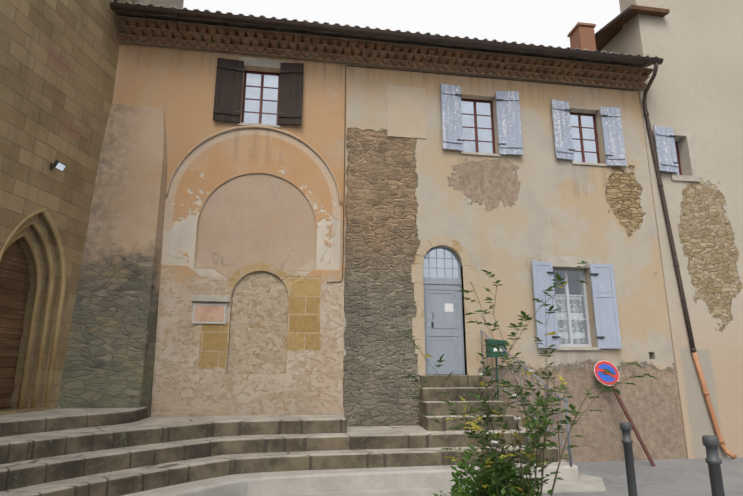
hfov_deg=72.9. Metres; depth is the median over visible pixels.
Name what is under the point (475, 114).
window frame
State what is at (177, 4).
block wall
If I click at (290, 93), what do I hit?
shutter
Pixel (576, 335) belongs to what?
lace curtain
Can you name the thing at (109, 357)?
buttress pier
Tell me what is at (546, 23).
sky
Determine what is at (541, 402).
rose bush
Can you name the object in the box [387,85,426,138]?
plaster patch
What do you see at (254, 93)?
window glass
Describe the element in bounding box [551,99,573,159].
shutter
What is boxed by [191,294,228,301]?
plaque shelf
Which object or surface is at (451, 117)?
shutter
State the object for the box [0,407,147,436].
stone step
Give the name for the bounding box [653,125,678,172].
shutter
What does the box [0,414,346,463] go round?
stone step
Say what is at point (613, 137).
shutter
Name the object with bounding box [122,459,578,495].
stone step
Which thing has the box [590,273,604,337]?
shutter hinge
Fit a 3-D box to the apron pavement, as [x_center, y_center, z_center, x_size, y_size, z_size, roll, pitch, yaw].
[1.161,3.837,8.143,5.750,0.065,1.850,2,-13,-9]
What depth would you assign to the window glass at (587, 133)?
12.44 m
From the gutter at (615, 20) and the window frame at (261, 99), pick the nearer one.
the window frame at (261, 99)
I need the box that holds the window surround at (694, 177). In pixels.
[671,130,699,181]
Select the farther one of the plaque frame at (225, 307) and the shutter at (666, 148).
the shutter at (666, 148)
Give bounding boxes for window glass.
[244,73,278,124]
[461,101,492,152]
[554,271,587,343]
[570,115,596,162]
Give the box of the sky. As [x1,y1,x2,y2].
[183,0,619,47]
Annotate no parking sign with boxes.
[594,361,618,385]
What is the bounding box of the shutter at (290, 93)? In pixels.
[278,63,303,124]
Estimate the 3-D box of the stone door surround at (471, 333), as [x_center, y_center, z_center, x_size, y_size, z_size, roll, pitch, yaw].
[1.556,1.202,10.788,1.450,2.947,0.172,2,-13,-9]
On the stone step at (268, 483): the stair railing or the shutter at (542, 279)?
the stair railing
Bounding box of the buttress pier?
[57,104,167,417]
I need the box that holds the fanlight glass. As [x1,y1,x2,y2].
[423,249,458,277]
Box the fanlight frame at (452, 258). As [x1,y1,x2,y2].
[423,247,460,277]
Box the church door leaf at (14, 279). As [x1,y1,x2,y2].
[0,239,29,408]
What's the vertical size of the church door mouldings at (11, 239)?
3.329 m
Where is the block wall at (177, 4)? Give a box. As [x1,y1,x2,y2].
[133,0,183,8]
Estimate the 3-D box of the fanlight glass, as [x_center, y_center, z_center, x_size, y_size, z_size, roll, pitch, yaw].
[1.522,0.325,11.080,0.850,0.685,0.006,2,-13,-9]
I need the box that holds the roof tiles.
[112,1,658,57]
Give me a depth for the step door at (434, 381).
10.31 m
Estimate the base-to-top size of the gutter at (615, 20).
1.820 m
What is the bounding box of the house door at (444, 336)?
[423,277,464,374]
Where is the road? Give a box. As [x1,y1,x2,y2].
[542,457,742,495]
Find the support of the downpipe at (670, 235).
attached to the building wall at (696, 89)
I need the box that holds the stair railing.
[480,330,572,466]
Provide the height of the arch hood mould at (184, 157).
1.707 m
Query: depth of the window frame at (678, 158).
12.82 m
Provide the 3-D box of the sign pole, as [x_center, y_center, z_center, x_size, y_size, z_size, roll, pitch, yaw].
[5.232,3.368,10.350,0.072,2.019,0.901,13,-18,-43]
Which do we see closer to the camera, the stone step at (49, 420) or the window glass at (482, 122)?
the stone step at (49, 420)
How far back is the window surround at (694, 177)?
12.45 m
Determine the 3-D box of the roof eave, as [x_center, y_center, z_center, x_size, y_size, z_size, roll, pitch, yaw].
[6.514,-5.983,17.896,1.100,1.792,9.619,2,-13,-9]
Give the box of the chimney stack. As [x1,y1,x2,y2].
[567,22,595,50]
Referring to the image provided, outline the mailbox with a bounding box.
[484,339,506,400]
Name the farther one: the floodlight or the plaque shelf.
the plaque shelf
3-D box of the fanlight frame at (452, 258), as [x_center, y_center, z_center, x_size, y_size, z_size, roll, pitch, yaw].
[1.522,0.315,11.082,0.890,0.705,0.050,2,-13,-9]
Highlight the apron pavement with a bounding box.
[261,474,605,495]
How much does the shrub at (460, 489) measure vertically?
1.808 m
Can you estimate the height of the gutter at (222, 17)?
0.103 m
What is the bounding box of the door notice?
[444,303,453,311]
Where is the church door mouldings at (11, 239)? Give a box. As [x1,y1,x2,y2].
[0,208,65,407]
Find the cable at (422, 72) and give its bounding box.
[327,65,633,282]
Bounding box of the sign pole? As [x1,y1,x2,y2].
[611,385,655,466]
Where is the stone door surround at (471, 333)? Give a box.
[411,236,478,374]
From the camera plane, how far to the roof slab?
11.47 m
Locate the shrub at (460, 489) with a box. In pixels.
[433,447,555,495]
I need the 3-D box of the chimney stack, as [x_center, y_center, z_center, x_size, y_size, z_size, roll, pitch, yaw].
[5.982,-5.268,14.117,0.530,1.970,0.580,2,-13,-9]
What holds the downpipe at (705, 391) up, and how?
attached to the building wall at (696, 89)
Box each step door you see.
[419,400,505,415]
[419,413,517,430]
[420,375,481,387]
[420,387,493,400]
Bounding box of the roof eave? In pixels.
[595,5,669,51]
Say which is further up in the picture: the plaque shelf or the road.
the plaque shelf
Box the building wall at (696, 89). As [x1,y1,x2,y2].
[600,0,742,458]
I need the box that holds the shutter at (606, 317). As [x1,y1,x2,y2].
[589,264,621,347]
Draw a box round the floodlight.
[50,160,66,171]
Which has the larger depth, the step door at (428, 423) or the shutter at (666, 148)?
the shutter at (666, 148)
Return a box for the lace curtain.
[555,296,585,343]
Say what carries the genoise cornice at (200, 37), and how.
on the facade wall at (253, 225)
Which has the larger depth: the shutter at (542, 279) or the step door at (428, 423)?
the shutter at (542, 279)
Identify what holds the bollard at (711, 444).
on the road
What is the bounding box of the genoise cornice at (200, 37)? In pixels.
[115,15,653,90]
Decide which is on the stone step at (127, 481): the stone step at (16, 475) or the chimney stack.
the stone step at (16, 475)
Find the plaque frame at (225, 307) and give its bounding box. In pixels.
[192,303,226,323]
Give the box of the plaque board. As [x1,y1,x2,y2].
[194,305,224,321]
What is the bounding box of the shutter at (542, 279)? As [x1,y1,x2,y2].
[531,261,558,347]
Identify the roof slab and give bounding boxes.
[113,10,652,67]
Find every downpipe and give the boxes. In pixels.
[642,62,696,352]
[692,352,736,458]
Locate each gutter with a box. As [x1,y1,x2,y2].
[109,2,662,66]
[595,6,632,37]
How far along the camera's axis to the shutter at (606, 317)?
11.19 m
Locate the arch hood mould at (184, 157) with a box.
[165,125,341,204]
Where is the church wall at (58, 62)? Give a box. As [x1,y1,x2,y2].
[0,0,133,414]
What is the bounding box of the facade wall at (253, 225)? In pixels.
[112,44,686,461]
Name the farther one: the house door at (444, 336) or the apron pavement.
the house door at (444, 336)
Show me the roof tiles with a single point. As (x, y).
(127, 2)
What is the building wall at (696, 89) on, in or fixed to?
on the road
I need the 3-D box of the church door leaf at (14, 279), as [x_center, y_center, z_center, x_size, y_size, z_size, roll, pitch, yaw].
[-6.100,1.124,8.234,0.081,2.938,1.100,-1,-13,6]
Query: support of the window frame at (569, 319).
attached to the facade wall at (253, 225)
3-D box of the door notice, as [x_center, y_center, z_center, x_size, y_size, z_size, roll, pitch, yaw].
[1.688,1.290,10.868,0.220,0.180,0.004,2,-13,-9]
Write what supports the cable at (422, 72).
attached to the facade wall at (253, 225)
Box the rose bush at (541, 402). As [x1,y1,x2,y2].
[403,261,657,495]
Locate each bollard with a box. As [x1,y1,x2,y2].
[620,422,637,495]
[702,435,724,495]
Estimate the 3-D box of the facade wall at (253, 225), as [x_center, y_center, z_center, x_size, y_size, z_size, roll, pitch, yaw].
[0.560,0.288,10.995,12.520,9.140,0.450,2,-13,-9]
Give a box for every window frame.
[241,70,279,124]
[461,98,494,153]
[553,268,591,346]
[570,112,599,162]
[675,141,681,174]
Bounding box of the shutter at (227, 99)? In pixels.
[213,58,243,122]
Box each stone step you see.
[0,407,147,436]
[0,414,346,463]
[0,425,539,491]
[0,445,558,495]
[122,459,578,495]
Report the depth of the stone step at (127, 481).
7.85 m
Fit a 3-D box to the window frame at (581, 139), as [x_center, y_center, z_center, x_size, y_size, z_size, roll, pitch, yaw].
[5.183,-2.677,12.425,0.860,1.420,0.056,2,-13,-9]

